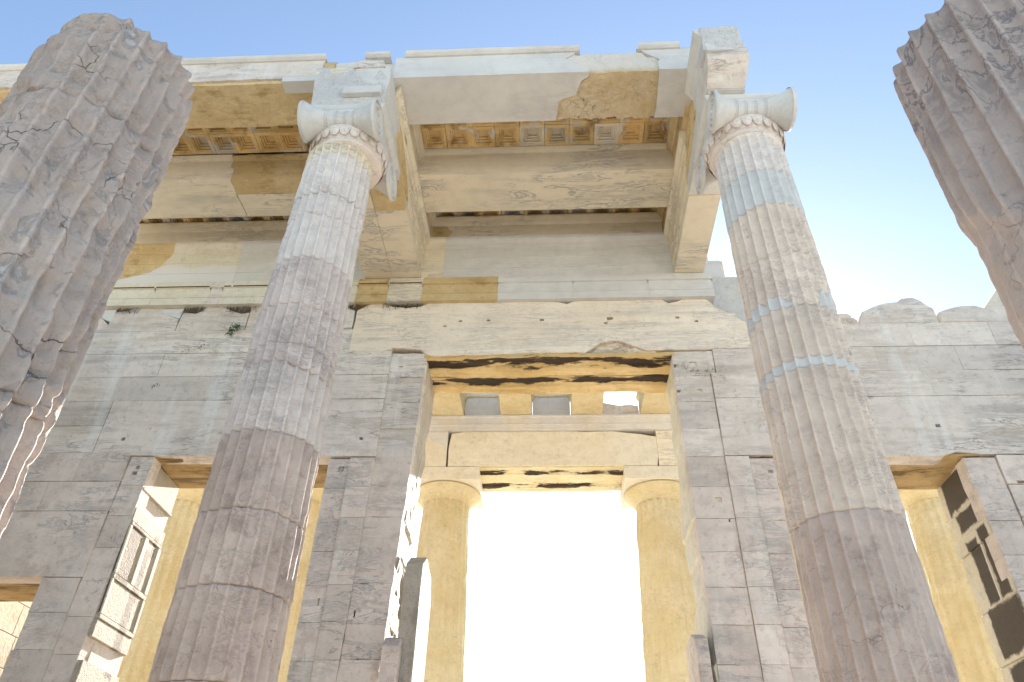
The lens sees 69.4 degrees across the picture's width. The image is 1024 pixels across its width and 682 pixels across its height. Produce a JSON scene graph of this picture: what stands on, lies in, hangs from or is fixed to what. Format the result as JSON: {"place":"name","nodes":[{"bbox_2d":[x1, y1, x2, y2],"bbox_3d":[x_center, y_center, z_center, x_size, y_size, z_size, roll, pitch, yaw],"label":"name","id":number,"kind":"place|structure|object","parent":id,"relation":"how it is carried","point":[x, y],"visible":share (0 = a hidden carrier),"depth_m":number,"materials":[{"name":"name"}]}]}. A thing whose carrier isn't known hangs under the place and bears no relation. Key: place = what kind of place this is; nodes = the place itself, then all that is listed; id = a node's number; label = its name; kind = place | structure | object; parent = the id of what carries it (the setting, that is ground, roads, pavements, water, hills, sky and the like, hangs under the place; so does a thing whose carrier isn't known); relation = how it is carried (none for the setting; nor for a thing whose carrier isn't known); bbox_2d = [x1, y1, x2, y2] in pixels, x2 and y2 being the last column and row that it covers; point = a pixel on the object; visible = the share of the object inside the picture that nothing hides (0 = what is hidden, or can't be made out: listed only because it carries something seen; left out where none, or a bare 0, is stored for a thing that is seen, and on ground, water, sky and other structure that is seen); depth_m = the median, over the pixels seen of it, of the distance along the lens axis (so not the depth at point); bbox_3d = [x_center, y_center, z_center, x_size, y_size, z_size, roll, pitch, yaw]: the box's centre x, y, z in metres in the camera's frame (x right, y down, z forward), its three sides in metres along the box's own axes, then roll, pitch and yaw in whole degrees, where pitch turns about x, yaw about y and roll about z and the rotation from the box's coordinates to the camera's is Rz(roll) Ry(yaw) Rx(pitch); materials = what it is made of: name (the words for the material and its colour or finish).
{"place":"outdoors","nodes":[
{"label":"outdoors","id":0,"kind":"place"},
{"bbox_2d":[0,13,194,537],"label":"broken column","id":1,"kind":"structure","parent":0,"point":[95,109],"depth_m":4.26,"materials":[{"name":"grey stone"}]},
{"bbox_2d":[147,98,398,681],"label":"ionic column","id":2,"kind":"structure","parent":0,"point":[227,618],"depth_m":7.76,"materials":[{"name":"stone"}]},
{"bbox_2d":[311,60,435,278],"bbox_3d":[-2.294,-3.087,13.020,1.385,2.043,4.125,-1,-37,3],"label":"column architrave","id":3,"kind":"object","parent":2,"relation":"on","point":[395,238],"depth_m":12.57,"materials":[{"name":"stone"}]},
{"bbox_2d":[0,53,394,128],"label":"ceiling beam","id":4,"kind":"structure","parent":3,"relation":"attached to","point":[253,91],"depth_m":11.98,"materials":[{"name":"stone"}]},
{"bbox_2d":[143,153,308,218],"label":"ceiling beam","id":5,"kind":"structure","parent":3,"relation":"on","point":[215,185],"depth_m":13.59,"materials":[{"name":"stone"}]},
{"bbox_2d":[139,216,288,223],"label":"coffered ceiling","id":6,"kind":"structure","parent":5,"relation":"on","point":[219,219],"depth_m":15.04,"materials":[{"name":"brown stone"}]},
{"bbox_2d":[173,125,309,154],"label":"coffered ceiling","id":7,"kind":"structure","parent":5,"relation":"on","point":[280,139],"depth_m":13.47,"materials":[{"name":"beige stone"}]},
{"bbox_2d":[365,41,690,124],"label":"ceiling beam","id":8,"kind":"structure","parent":3,"relation":"on","point":[515,84],"depth_m":11.74,"materials":[{"name":"stone"}]},
{"bbox_2d":[418,142,673,211],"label":"ceiling beam","id":9,"kind":"structure","parent":3,"relation":"attached to","point":[596,176],"depth_m":13.28,"materials":[{"name":"stone"}]},
{"bbox_2d":[420,116,669,148],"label":"coffered ceiling","id":10,"kind":"structure","parent":9,"relation":"on","point":[607,130],"depth_m":13.18,"materials":[{"name":"beige stone"}]},
{"bbox_2d":[436,207,656,216],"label":"coffered ceiling","id":11,"kind":"structure","parent":9,"relation":"on","point":[541,212],"depth_m":14.71,"materials":[{"name":"brown stone"}]},
{"bbox_2d":[278,488,323,681],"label":"doric column","id":12,"kind":"structure","parent":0,"point":[309,534],"depth_m":17.46,"materials":[{"name":"stone"}]},
{"bbox_2d":[416,467,484,681],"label":"doric column","id":13,"kind":"structure","parent":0,"point":[449,498],"depth_m":17.70,"materials":[{"name":"stone"}]},
{"bbox_2d":[424,431,676,491],"bbox_3d":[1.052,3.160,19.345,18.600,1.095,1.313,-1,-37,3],"label":"porch architrave","id":14,"kind":"object","parent":13,"relation":"on","point":[567,461],"visible":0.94,"depth_m":18.86,"materials":[{"name":"stone"}]},
{"bbox_2d":[429,414,671,439],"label":"porch cornice","id":15,"kind":"structure","parent":14,"relation":"on","point":[647,424],"depth_m":19.21,"materials":[{"name":"stone"}]},
{"bbox_2d":[431,393,638,415],"bbox_3d":[0.234,1.711,20.418,6.293,1.642,1.220,-1,-37,3],"label":"porch frieze","id":16,"kind":"object","parent":15,"relation":"on","point":[489,404],"visible":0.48,"depth_m":19.72,"materials":[{"name":"stone"}]},
{"bbox_2d":[0,0,994,681],"label":"sky","id":17,"kind":"structure","parent":0,"point":[553,585],"materials":[{"name":"blue"}]},
{"bbox_2d":[620,466,695,681],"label":"doric column","id":18,"kind":"structure","parent":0,"point":[650,495],"depth_m":17.17,"materials":[{"name":"stone"}]},
{"bbox_2d":[780,491,819,679],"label":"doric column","id":19,"kind":"structure","parent":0,"point":[795,561],"depth_m":17.44,"materials":[{"name":"stone"}]},
{"bbox_2d":[693,87,958,681],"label":"ionic column","id":20,"kind":"structure","parent":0,"point":[871,612],"depth_m":7.49,"materials":[{"name":"stone"}]},
{"bbox_2d":[657,26,748,272],"bbox_3d":[3.092,-3.265,12.601,0.730,2.043,4.472,-1,-37,3],"label":"column architrave","id":21,"kind":"object","parent":20,"relation":"on","point":[718,60],"depth_m":12.09,"materials":[{"name":"stone"}]},
{"bbox_2d":[892,0,1023,349],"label":"broken column","id":22,"kind":"structure","parent":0,"point":[958,72],"depth_m":4.22,"materials":[{"name":"grey stone"}]},
{"label":"ground","id":23,"kind":"structure","parent":0,"visible":0},
{"bbox_2d":[0,602,31,676],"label":"side wall","id":24,"kind":"structure","parent":23,"relation":"on","point":[13,616],"depth_m":12.39,"materials":[{"name":"stone"}]},
{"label":"porch floor","id":25,"kind":"structure","parent":23,"relation":"on","visible":0},
{"bbox_2d":[117,488,204,681],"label":"doric column","id":26,"kind":"structure","parent":25,"relation":"on","point":[136,663],"depth_m":17.51,"materials":[{"name":"stone"}]},
{"bbox_2d":[378,638,401,681],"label":"marble slab","id":27,"kind":"structure","parent":25,"relation":"on","point":[389,669],"depth_m":9.52,"materials":[{"name":"grey stone"}]},
{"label":"porch floor","id":28,"kind":"structure","parent":23,"relation":"on","visible":0},
{"bbox_2d":[0,261,1023,681],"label":"door wall","id":29,"kind":"structure","parent":28,"relation":"on","point":[124,455],"depth_m":11.66,"materials":[{"name":"stone"}]},
{"bbox_2d":[101,310,116,323],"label":"repair block","id":30,"kind":"structure","parent":29,"relation":"attached to","point":[107,316],"depth_m":13.72,"materials":[{"name":"stone"}]},
{"bbox_2d":[161,309,186,320],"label":"repair block","id":31,"kind":"structure","parent":29,"relation":"attached to","point":[177,313],"depth_m":13.68,"materials":[{"name":"stone"}]},
{"bbox_2d":[225,323,241,335],"bbox_3d":[-4.989,-0.204,13.257,0.293,0.285,0.147,-17,-41,22],"label":"plant","id":32,"kind":"object","parent":29,"relation":"attached to","point":[236,327],"visible":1,"depth_m":13.26,"materials":[{"name":"green plant"}]},
{"bbox_2d":[106,272,714,313],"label":"wall cornice","id":33,"kind":"structure","parent":29,"relation":"attached to","point":[567,289],"depth_m":13.56,"materials":[{"name":"stone"}]},
{"bbox_2d":[116,307,139,313],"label":"bird spikes","id":34,"kind":"object","parent":33,"relation":"attached to","point":[126,310],"visible":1,"depth_m":13.71,"materials":[{"name":"grey metal"}]},
{"bbox_2d":[182,306,205,312],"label":"bird spikes","id":35,"kind":"object","parent":33,"relation":"attached to","point":[190,311],"visible":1,"depth_m":13.67,"materials":[{"name":"grey metal"}]},
{"bbox_2d":[226,306,253,312],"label":"bird spikes","id":36,"kind":"object","parent":33,"relation":"attached to","point":[248,309],"visible":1,"depth_m":13.63,"materials":[{"name":"grey metal"}]},
{"bbox_2d":[348,304,367,309],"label":"bird spikes","id":37,"kind":"object","parent":33,"relation":"attached to","point":[350,307],"visible":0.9,"depth_m":13.50,"materials":[{"name":"grey metal"}]},
{"bbox_2d":[382,303,420,309],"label":"bird spikes","id":38,"kind":"object","parent":33,"relation":"attached to","point":[407,306],"visible":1,"depth_m":13.44,"materials":[{"name":"grey metal"}]},
{"bbox_2d":[116,232,710,282],"bbox_3d":[-2.353,-1.452,14.303,12.050,0.990,0.515,-1,-37,3],"label":"wall architrave","id":39,"kind":"object","parent":33,"relation":"on","point":[570,254],"depth_m":14.15,"materials":[{"name":"stone"}]},
{"bbox_2d":[135,220,287,243],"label":"ceiling beam","id":40,"kind":"structure","parent":39,"relation":"on","point":[230,231],"depth_m":14.88,"materials":[{"name":"stone"}]},
{"bbox_2d":[431,212,662,236],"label":"ceiling beam","id":41,"kind":"structure","parent":39,"relation":"on","point":[557,224],"depth_m":14.52,"materials":[{"name":"stone"}]},
{"bbox_2d":[398,557,430,681],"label":"marble slab","id":42,"kind":"structure","parent":29,"relation":"attached to","point":[414,617],"depth_m":10.22,"materials":[{"name":"white stone"}]},
{"bbox_2d":[432,393,466,415],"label":"porch beam","id":43,"kind":"structure","parent":29,"relation":"on","point":[449,404],"depth_m":19.12,"materials":[{"name":"stone"}]},
{"bbox_2d":[499,394,533,414],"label":"porch beam","id":44,"kind":"structure","parent":29,"relation":"on","point":[515,404],"depth_m":19.00,"materials":[{"name":"stone"}]},
{"bbox_2d":[568,392,603,414],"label":"porch beam","id":45,"kind":"structure","parent":29,"relation":"on","point":[586,404],"depth_m":18.91,"materials":[{"name":"stone"}]},
{"bbox_2d":[636,392,669,413],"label":"porch beam","id":46,"kind":"structure","parent":29,"relation":"on","point":[653,403],"depth_m":18.88,"materials":[{"name":"stone"}]},
{"bbox_2d":[686,634,712,681],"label":"marble slab","id":47,"kind":"structure","parent":29,"relation":"attached to","point":[698,659],"depth_m":9.64,"materials":[{"name":"beige stone"}]},
{"bbox_2d":[712,277,745,320],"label":"marble block","id":48,"kind":"structure","parent":29,"relation":"on","point":[728,298],"depth_m":13.66,"materials":[{"name":"white stone"}]},
{"bbox_2d":[708,261,722,276],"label":"marble block","id":49,"kind":"structure","parent":48,"relation":"on","point":[715,268],"depth_m":14.25,"materials":[{"name":"white stone"}]},
{"bbox_2d":[838,313,850,319],"bbox_3d":[5.783,-0.384,12.989,0.321,0.210,0.258,-1,-37,3],"label":"rubble stone","id":50,"kind":"object","parent":29,"relation":"on","point":[844,316],"visible":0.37,"depth_m":12.88,"materials":[{"name":"stone"}]},
{"bbox_2d":[846,319,857,323],"bbox_3d":[5.848,-0.288,12.859,0.292,0.176,0.264,-1,-37,3],"label":"rubble stone","id":51,"kind":"object","parent":29,"relation":"on","point":[851,320],"visible":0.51,"depth_m":12.76,"materials":[{"name":"stone"}]},
{"bbox_2d":[983,289,1002,307],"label":"marble block","id":52,"kind":"structure","parent":29,"relation":"on","point":[993,300],"depth_m":13.20,"materials":[{"name":"white stone"}]},
{"bbox_2d":[898,489,1004,681],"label":"doric column","id":53,"kind":"structure","parent":28,"relation":"on","point":[961,621],"depth_m":16.71,"materials":[{"name":"stone"}]}
]}

